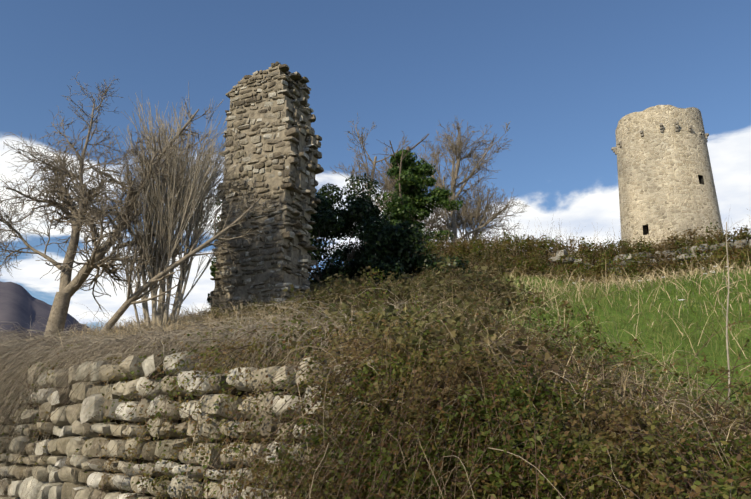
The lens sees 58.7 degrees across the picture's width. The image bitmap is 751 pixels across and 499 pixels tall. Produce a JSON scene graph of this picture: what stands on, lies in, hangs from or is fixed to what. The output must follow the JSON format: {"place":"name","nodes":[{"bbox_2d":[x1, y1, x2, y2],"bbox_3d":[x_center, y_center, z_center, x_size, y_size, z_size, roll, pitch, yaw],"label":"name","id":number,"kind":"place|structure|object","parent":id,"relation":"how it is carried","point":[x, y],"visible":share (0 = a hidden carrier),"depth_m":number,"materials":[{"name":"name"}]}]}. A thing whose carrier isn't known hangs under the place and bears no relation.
{"place":"outdoors","nodes":[
{"label":"outdoors","id":0,"kind":"place"},
{"bbox_2d":[0,281,91,339],"bbox_3d":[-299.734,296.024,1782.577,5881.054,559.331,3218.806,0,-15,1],"label":"mountain","id":1,"kind":"structure","parent":0,"point":[20,304],"depth_m":1351.98,"materials":[{"name":"grey stone"}]},
{"bbox_2d":[0,250,750,498],"bbox_3d":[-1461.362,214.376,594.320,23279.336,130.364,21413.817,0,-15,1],"label":"grassy ground","id":2,"kind":"structure","parent":0,"point":[650,314],"depth_m":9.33,"materials":[{"name":"green plant"}]},
{"bbox_2d":[0,72,252,337],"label":"gnarled bare tree","id":3,"kind":"object","parent":2,"relation":"on","point":[85,198],"visible":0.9,"depth_m":18.33,"materials":[{"name":"brown plant"}]},
{"bbox_2d":[100,90,252,329],"bbox_3d":[-5.793,-1.181,19.132,4.494,7.465,4.763,0,-15,1],"label":"bare shrub","id":4,"kind":"object","parent":2,"relation":"on","point":[196,191],"visible":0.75,"depth_m":18.31,"materials":[{"name":"brown plant"}]},
{"bbox_2d":[96,193,269,336],"bbox_3d":[-5.168,0.441,17.547,4.620,4.452,1.787,2,-15,-8],"label":"leaning bare tree","id":5,"kind":"object","parent":2,"relation":"on","point":[135,296],"visible":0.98,"depth_m":17.53,"materials":[{"name":"brown plant"}]},
{"bbox_2d":[0,306,445,497],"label":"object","id":6,"kind":"object","parent":2,"relation":"on","point":[220,390],"visible":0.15,"depth_m":8.29,"materials":[{"name":"brown plant"}]},
{"bbox_2d":[0,280,497,498],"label":"dry grass","id":7,"kind":"structure","parent":2,"relation":"on","point":[17,353],"depth_m":10.15,"materials":[{"name":"beige plant"}]},
{"bbox_2d":[208,61,323,313],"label":"ruined stone wall","id":8,"kind":"structure","parent":2,"relation":"on","point":[278,154],"depth_m":21.30,"materials":[{"name":"stone"}]},
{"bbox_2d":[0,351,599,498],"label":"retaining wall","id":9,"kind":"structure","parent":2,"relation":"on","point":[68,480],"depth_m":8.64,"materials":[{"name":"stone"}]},
{"bbox_2d":[207,134,462,304],"bbox_3d":[-1.782,-1.841,28.124,13.300,10.598,4.684,14,-20,-42],"label":"ivy tree","id":10,"kind":"object","parent":2,"relation":"on","point":[412,178],"depth_m":31.19,"materials":[{"name":"green plant"}]},
{"bbox_2d":[0,288,750,498],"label":"dry stems","id":11,"kind":"object","parent":2,"relation":"on","point":[568,379],"visible":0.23,"depth_m":5.93,"materials":[{"name":"plant"}]},
{"bbox_2d":[2,232,750,496],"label":"dry weed blades","id":12,"kind":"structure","parent":2,"relation":"on","point":[194,316],"depth_m":12.59,"materials":[{"name":"beige plant"}]},
{"bbox_2d":[331,113,434,230],"bbox_3d":[0.345,-2.320,34.686,5.365,11.020,6.210,-9,-18,31],"label":"bare tree","id":13,"kind":"object","parent":2,"relation":"on","point":[386,188],"visible":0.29,"depth_m":35.07,"materials":[{"name":"brown plant"}]},
{"bbox_2d":[307,173,470,285],"bbox_3d":[-0.991,-0.244,25.987,9.088,5.742,4.417,0,-15,1],"label":"evergreen bush","id":14,"kind":"object","parent":2,"relation":"on","point":[394,246],"depth_m":25.41,"materials":[{"name":"green plant"}]},
{"bbox_2d":[181,231,625,422],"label":"bramble leaves","id":15,"kind":"object","parent":2,"relation":"on","point":[353,285],"visible":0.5,"depth_m":9.80,"materials":[{"name":"green plant"}]},
{"bbox_2d":[73,267,750,498],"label":"bramble leaves","id":16,"kind":"object","parent":2,"relation":"on","point":[646,447],"visible":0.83,"depth_m":5.10,"materials":[{"name":"green plant"}]},
{"bbox_2d":[111,240,737,394],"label":"weed leaves","id":17,"kind":"object","parent":2,"relation":"on","point":[543,310],"visible":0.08,"depth_m":14.56,"materials":[{"name":"green plant"}]},
{"bbox_2d":[357,115,529,245],"bbox_3d":[3.439,-2.074,35.515,9.109,10.224,5.906,0,-15,1],"label":"bare tree","id":18,"kind":"object","parent":2,"relation":"on","point":[452,223],"visible":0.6,"depth_m":35.15,"materials":[{"name":"brown plant"}]},
{"bbox_2d":[180,239,740,392],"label":"weed stalks","id":19,"kind":"object","parent":2,"relation":"on","point":[578,293],"visible":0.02,"depth_m":18.17,"materials":[{"name":"brown plant"}]},
{"bbox_2d":[307,221,750,283],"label":"hedge leaves","id":20,"kind":"object","parent":2,"relation":"on","point":[541,263],"visible":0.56,"depth_m":25.61,"materials":[{"name":"green plant"}]},
{"bbox_2d":[320,203,750,272],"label":"dry hedge stalks","id":21,"kind":"object","parent":2,"relation":"on","point":[594,238],"visible":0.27,"depth_m":26.94,"materials":[{"name":"plant"}]},
{"bbox_2d":[510,465,655,498],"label":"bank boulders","id":22,"kind":"object","parent":2,"relation":"on","point":[585,485],"depth_m":4.34,"materials":[{"name":"grey stone"}]},
{"bbox_2d":[425,230,750,282],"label":"hedge canes","id":23,"kind":"object","parent":2,"relation":"on","point":[600,258],"visible":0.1,"depth_m":26.05,"materials":[{"name":"plant"}]},
{"bbox_2d":[548,239,750,274],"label":"terrace wall","id":24,"kind":"structure","parent":2,"relation":"on","point":[559,253],"depth_m":24.48,"materials":[{"name":"stone"}]},
{"bbox_2d":[611,105,723,248],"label":"round tower","id":25,"kind":"structure","parent":2,"relation":"on","point":[664,168],"depth_m":54.94,"materials":[{"name":"stone"}]},
{"bbox_2d":[718,222,729,399],"bbox_3d":[3.723,0.670,7.090,0.214,2.003,0.189,11,-18,-35],"label":"stem","id":26,"kind":"object","parent":2,"relation":"on","point":[728,363],"visible":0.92,"depth_m":7.06,"materials":[{"name":"brown plant"}]},
{"bbox_2d":[0,0,750,329],"label":"sky","id":27,"kind":"structure","parent":0,"point":[563,74],"materials":[{"name":"blue"}]}
]}

